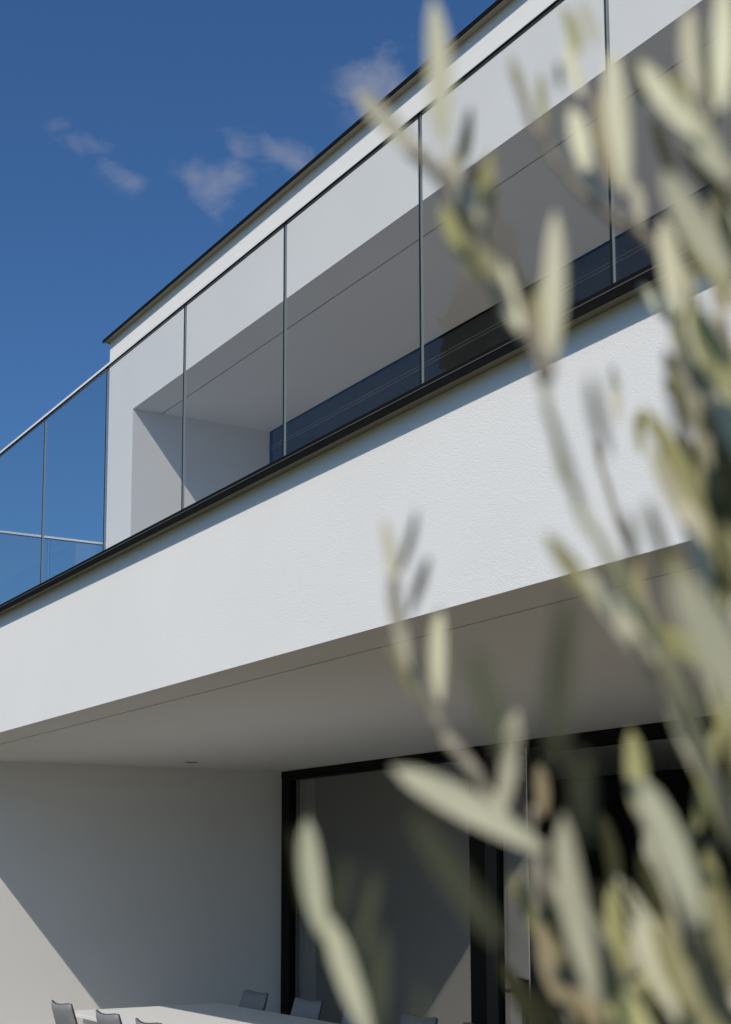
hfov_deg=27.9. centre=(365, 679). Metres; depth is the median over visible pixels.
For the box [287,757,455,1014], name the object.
window
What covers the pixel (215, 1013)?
dining table
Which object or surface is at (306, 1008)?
dining chair
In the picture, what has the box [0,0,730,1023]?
modern house
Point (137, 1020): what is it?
dining chair
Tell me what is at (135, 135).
sky
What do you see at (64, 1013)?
dining chair
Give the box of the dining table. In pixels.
[74,1003,337,1023]
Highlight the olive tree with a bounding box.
[289,0,730,1023]
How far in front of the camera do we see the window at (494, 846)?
12.24 m
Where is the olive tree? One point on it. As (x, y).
(587, 958)
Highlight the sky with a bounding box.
[0,0,495,603]
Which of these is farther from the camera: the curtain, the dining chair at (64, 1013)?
the curtain
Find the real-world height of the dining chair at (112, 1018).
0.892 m
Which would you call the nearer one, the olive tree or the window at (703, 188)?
the olive tree
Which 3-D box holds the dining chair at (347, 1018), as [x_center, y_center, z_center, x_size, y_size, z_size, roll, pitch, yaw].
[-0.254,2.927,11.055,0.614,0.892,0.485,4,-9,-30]
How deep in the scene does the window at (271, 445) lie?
13.68 m
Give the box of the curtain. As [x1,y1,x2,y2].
[299,778,317,1000]
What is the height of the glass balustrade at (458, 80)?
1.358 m
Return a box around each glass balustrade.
[0,0,615,582]
[0,531,105,579]
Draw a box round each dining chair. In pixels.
[51,1000,77,1023]
[95,1009,121,1023]
[135,1018,161,1023]
[239,990,268,1010]
[290,997,322,1019]
[341,1005,372,1023]
[400,1013,437,1023]
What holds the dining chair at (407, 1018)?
on the terrace floor
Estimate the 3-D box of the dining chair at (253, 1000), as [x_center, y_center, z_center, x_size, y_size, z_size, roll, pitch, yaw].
[-1.174,3.133,12.588,0.614,0.892,0.485,4,-9,-30]
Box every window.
[269,279,540,462]
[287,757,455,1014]
[484,746,551,1023]
[565,180,719,289]
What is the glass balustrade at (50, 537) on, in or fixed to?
on the modern house

